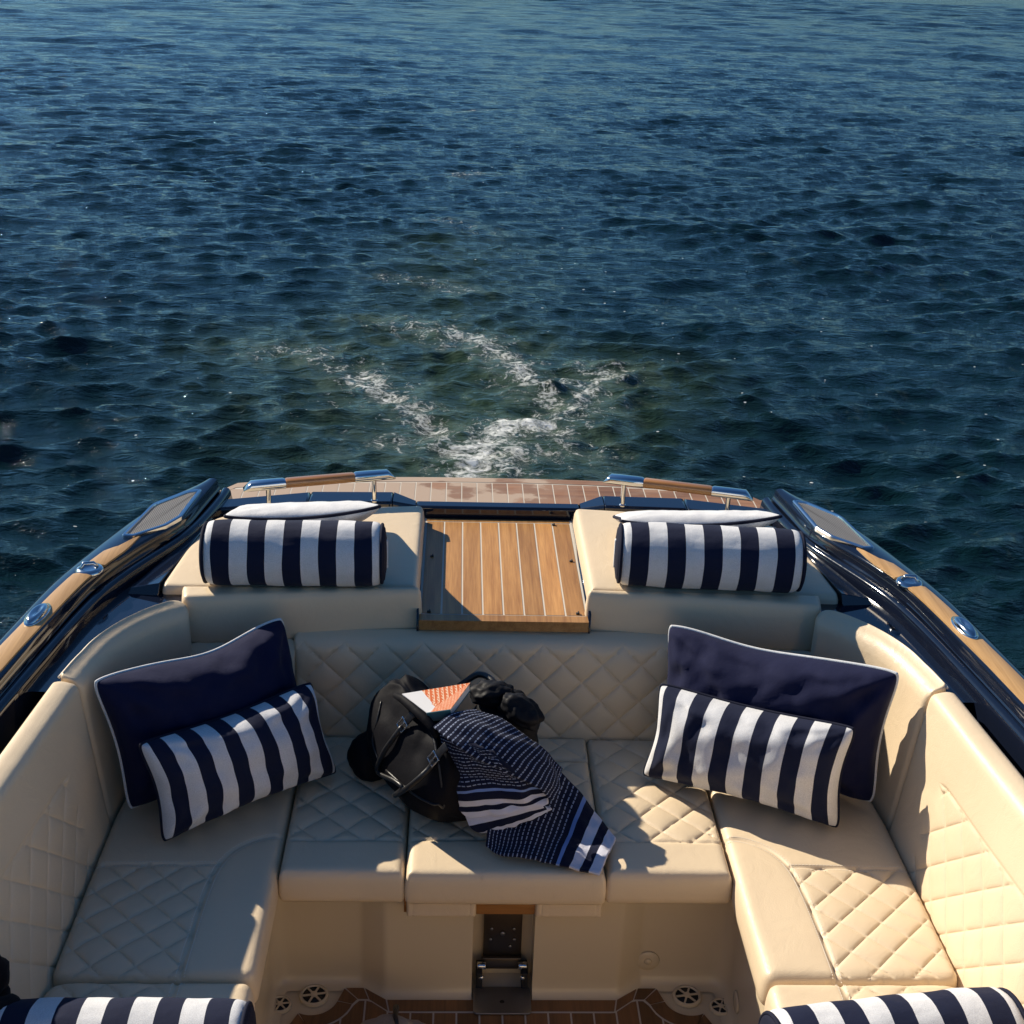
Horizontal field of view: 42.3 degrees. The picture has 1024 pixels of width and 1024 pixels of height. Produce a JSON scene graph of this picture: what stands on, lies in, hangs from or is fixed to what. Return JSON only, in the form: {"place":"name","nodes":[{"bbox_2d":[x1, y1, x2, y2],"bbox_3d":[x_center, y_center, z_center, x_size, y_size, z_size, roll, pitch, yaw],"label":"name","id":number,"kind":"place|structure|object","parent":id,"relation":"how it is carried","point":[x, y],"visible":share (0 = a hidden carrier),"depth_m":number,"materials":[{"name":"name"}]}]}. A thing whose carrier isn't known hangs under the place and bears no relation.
{"place":"outdoors","nodes":[
{"label":"outdoors","id":0,"kind":"place"},
{"bbox_2d":[361,1004,424,1023],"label":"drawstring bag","id":1,"kind":"object","parent":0,"point":[394,1018],"visible":1,"depth_m":3.13,"materials":[{"name":"fabric"}]},
{"bbox_2d":[0,0,1023,673],"bbox_3d":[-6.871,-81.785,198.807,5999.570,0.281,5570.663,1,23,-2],"label":"water","id":2,"kind":"structure","parent":0,"point":[760,248],"depth_m":12.52,"materials":[{"name":"blue liquid"}]},
{"bbox_2d":[0,469,1023,1023],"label":"motor boat","id":3,"kind":"object","parent":2,"relation":"on","point":[344,895],"visible":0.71,"depth_m":3.29,"materials":[{"name":"beige leather"}]},
{"bbox_2d":[0,955,20,1009],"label":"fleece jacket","id":4,"kind":"object","parent":3,"relation":"on","point":[7,997],"visible":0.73,"depth_m":2.49,"materials":[{"name":"fabric"}]},
{"bbox_2d":[0,997,255,1023],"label":"bolster","id":5,"kind":"object","parent":3,"relation":"on","point":[108,1010],"visible":0.98,"depth_m":2.42,"materials":[{"name":"fabric"}]},
{"bbox_2d":[94,618,296,808],"bbox_3d":[-0.760,0.514,3.333,0.547,0.360,0.195,-17,30,-38],"label":"scatter pillow","id":6,"kind":"object","parent":3,"relation":"on","point":[140,704],"visible":0.62,"depth_m":3.22,"materials":[{"name":"blue fabric"}]},
{"bbox_2d":[139,682,335,840],"bbox_3d":[-0.660,0.613,3.258,0.501,0.256,0.167,-17,30,-38],"label":"lumbar pillow","id":7,"kind":"object","parent":3,"relation":"on","point":[204,772],"visible":1,"depth_m":3.18,"materials":[{"name":"fabric"}]},
{"bbox_2d":[199,519,387,586],"bbox_3d":[-0.588,0.108,3.579,0.503,0.174,0.185,1,23,-2],"label":"bolster","id":8,"kind":"object","parent":3,"relation":"on","point":[344,553],"visible":1,"depth_m":3.51,"materials":[{"name":"fabric"}]},
{"bbox_2d":[223,501,380,520],"bbox_3d":[-0.594,0.001,3.803,0.451,0.166,0.286,1,23,-2],"label":"flat pillow","id":9,"kind":"object","parent":3,"relation":"on","point":[344,510],"visible":0.79,"depth_m":3.67,"materials":[{"name":"white fabric"}]},
{"bbox_2d":[347,671,496,821],"bbox_3d":[-0.189,0.568,3.357,0.344,0.323,0.449,-13,27,-31],"label":"holdall bag","id":10,"kind":"object","parent":3,"relation":"on","point":[399,747],"visible":0.79,"depth_m":3.22,"materials":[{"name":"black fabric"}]},
{"bbox_2d":[402,683,469,720],"bbox_3d":[-0.173,0.465,3.207,0.172,0.042,0.100,-4,24,-15],"label":"paperback book","id":11,"kind":"object","parent":10,"relation":"on","point":[436,704],"visible":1,"depth_m":3.21,"materials":[{"name":"orange paper"}]},
{"bbox_2d":[469,679,544,743],"bbox_3d":[-0.021,0.569,3.390,0.198,0.302,0.190,1,23,-2],"label":"rolled jacket","id":12,"kind":"object","parent":3,"relation":"on","point":[521,711],"visible":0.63,"depth_m":3.31,"materials":[{"name":"black fabric"}]},
{"bbox_2d":[433,709,615,875],"bbox_3d":[0.038,0.641,3.202,0.449,0.312,0.278,6,23,9],"label":"striped towel","id":13,"kind":"object","parent":3,"relation":"on","point":[520,794],"visible":0.99,"depth_m":3.16,"materials":[{"name":"blue fabric"}]},
{"bbox_2d":[613,510,782,526],"bbox_3d":[0.530,0.024,3.847,0.460,0.160,0.269,2,23,1],"label":"flat pillow","id":14,"kind":"object","parent":3,"relation":"on","point":[749,518],"visible":0.71,"depth_m":3.72,"materials":[{"name":"white fabric"}]},
{"bbox_2d":[613,522,806,592],"bbox_3d":[0.543,0.122,3.641,0.524,0.174,0.181,2,23,1],"label":"bolster","id":15,"kind":"object","parent":3,"relation":"on","point":[689,556],"visible":1,"depth_m":3.57,"materials":[{"name":"fabric"}]},
{"bbox_2d":[643,683,854,827],"bbox_3d":[0.586,0.609,3.335,0.515,0.282,0.164,12,25,22],"label":"lumbar pillow","id":16,"kind":"object","parent":3,"relation":"on","point":[791,763],"visible":1,"depth_m":3.27,"materials":[{"name":"fabric"}]},
{"bbox_2d":[667,625,898,801],"bbox_3d":[0.663,0.513,3.413,0.608,0.387,0.182,13,25,24],"label":"scatter pillow","id":17,"kind":"object","parent":3,"relation":"on","point":[858,697],"visible":0.61,"depth_m":3.32,"materials":[{"name":"blue fabric"}]},
{"bbox_2d":[758,987,1023,1023],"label":"bolster","id":18,"kind":"object","parent":3,"relation":"on","point":[985,1005],"visible":1,"depth_m":2.49,"materials":[{"name":"fabric"}]}
]}

